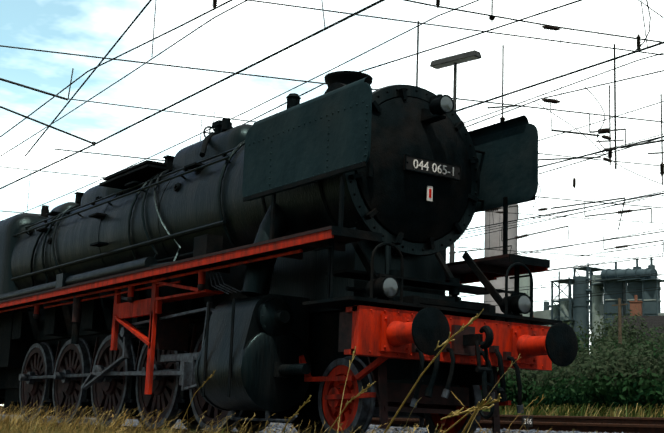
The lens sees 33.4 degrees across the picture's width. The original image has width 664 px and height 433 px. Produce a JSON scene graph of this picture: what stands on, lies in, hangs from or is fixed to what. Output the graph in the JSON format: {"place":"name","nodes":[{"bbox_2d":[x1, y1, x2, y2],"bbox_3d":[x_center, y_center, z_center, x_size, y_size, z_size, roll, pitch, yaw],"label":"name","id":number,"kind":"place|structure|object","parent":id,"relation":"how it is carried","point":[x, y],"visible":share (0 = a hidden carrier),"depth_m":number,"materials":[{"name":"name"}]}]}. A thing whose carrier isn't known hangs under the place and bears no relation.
{"place":"outdoors","nodes":[
{"label":"outdoors","id":0,"kind":"place"},
{"bbox_2d":[0,0,663,405],"label":"sky","id":1,"kind":"structure","parent":0,"point":[250,32],"materials":[{"name":"white"}]},
{"bbox_3d":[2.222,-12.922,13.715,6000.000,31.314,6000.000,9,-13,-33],"label":"ground","id":2,"kind":"structure","parent":0,"visible":0},
{"bbox_2d":[0,420,260,432],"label":"grass","id":3,"kind":"structure","parent":2,"relation":"on","point":[182,430],"depth_m":16.71,"materials":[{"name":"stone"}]},
{"bbox_2d":[0,71,577,432],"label":"steam locomotive","id":4,"kind":"object","parent":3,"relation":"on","point":[281,265],"visible":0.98,"depth_m":12.81,"materials":[{"name":"black paint"}]},
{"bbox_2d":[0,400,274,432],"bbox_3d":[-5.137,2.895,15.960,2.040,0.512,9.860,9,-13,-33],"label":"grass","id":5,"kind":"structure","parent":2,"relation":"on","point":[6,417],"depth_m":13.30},
{"bbox_2d":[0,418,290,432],"bbox_3d":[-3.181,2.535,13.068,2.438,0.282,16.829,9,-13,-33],"label":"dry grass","id":6,"kind":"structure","parent":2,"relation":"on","point":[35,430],"depth_m":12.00,"materials":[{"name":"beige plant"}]},
{"bbox_2d":[0,0,663,305],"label":"overhead line","id":7,"kind":"object","parent":2,"relation":"on","point":[638,38],"visible":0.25,"depth_m":25.13,"materials":[{"name":"black metal"}]},
{"bbox_2d":[0,409,663,432],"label":"track","id":8,"kind":"structure","parent":2,"relation":"on","point":[596,427],"depth_m":15.39,"materials":[{"name":"brown metal"}]},
{"bbox_2d":[129,419,623,432],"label":"track ballast stones","id":9,"kind":"structure","parent":8,"relation":"on","point":[281,426],"depth_m":16.62,"materials":[{"name":"grey gravel"}]},
{"bbox_2d":[521,416,532,429],"bbox_3d":[2.731,2.997,15.485,0.200,0.405,0.033,9,-13,-33],"label":"marker board","id":10,"kind":"object","parent":8,"relation":"on","point":[528,423],"visible":0.94,"depth_m":15.49,"materials":[{"name":"black"}]},
{"bbox_2d":[0,406,663,424],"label":"track","id":11,"kind":"structure","parent":2,"relation":"on","point":[613,420],"depth_m":21.07,"materials":[{"name":"metal"}]},
{"bbox_2d":[179,309,500,432],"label":"dry grass stalks","id":12,"kind":"object","parent":2,"relation":"on","point":[468,410],"visible":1,"depth_m":2.00,"materials":[{"name":"plant"}]},
{"bbox_2d":[163,415,597,432],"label":"dry grass shoulder","id":13,"kind":"object","parent":2,"relation":"on","point":[415,428],"visible":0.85,"depth_m":8.65},
{"bbox_2d":[337,346,544,432],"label":"dry grass","id":14,"kind":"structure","parent":2,"relation":"on","point":[451,391],"depth_m":5.75,"materials":[{"name":"plant"}]},
{"bbox_2d":[430,50,481,295],"bbox_3d":[2.647,0.584,24.363,1.280,8.587,0.260,-8,-15,43],"label":"yard lamp","id":15,"kind":"object","parent":2,"relation":"on","point":[454,60],"visible":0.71,"depth_m":25.00,"materials":[{"name":"metal"}]},
{"bbox_2d":[481,367,550,409],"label":"bush","id":16,"kind":"object","parent":2,"relation":"on","point":[514,385],"depth_m":61.54,"materials":[{"name":"green plant"}]},
{"bbox_2d":[481,340,599,412],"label":"bush","id":17,"kind":"object","parent":2,"relation":"on","point":[511,390],"visible":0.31,"depth_m":56.95,"materials":[{"name":"green plant"}]},
{"bbox_2d":[483,402,663,417],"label":"green verge grass","id":18,"kind":"structure","parent":2,"relation":"on","point":[511,410],"depth_m":32.69,"materials":[{"name":"green plant"}]},
{"bbox_2d":[484,204,663,347],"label":"industrial plant","id":19,"kind":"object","parent":2,"relation":"on","point":[572,311],"visible":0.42,"depth_m":333.59,"materials":[{"name":"metal"}]},
{"bbox_2d":[522,335,656,414],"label":"bush","id":20,"kind":"object","parent":2,"relation":"on","point":[565,400],"visible":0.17,"depth_m":53.31,"materials":[{"name":"green plant"}]},
{"bbox_2d":[526,415,658,417],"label":"track","id":21,"kind":"structure","parent":2,"relation":"on","point":[594,416],"depth_m":26.83,"materials":[{"name":"metal"}]},
{"bbox_2d":[547,308,663,367],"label":"bush","id":22,"kind":"object","parent":2,"relation":"on","point":[631,334],"visible":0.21,"depth_m":83.43,"materials":[{"name":"green plant"}]},
{"bbox_2d":[562,335,663,414],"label":"bush","id":23,"kind":"object","parent":2,"relation":"on","point":[621,380],"visible":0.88,"depth_m":47.92,"materials":[{"name":"green plant"}]},
{"bbox_2d":[612,298,627,360],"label":"telegraph pole","id":24,"kind":"object","parent":2,"relation":"on","point":[619,304],"visible":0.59,"depth_m":67.84,"materials":[{"name":"brown wood"}]},
{"bbox_2d":[607,295,663,365],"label":"house","id":25,"kind":"structure","parent":2,"relation":"on","point":[657,321],"depth_m":88.48,"materials":[{"name":"tile"}]},
{"bbox_2d":[642,325,663,368],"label":"bush","id":26,"kind":"object","parent":2,"relation":"on","point":[660,338],"visible":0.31,"depth_m":60.96,"materials":[{"name":"green plant"}]},
{"bbox_2d":[653,360,663,403],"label":"bush","id":27,"kind":"object","parent":2,"relation":"on","point":[662,378],"visible":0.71,"depth_m":46.18,"materials":[{"name":"green plant"}]}
]}

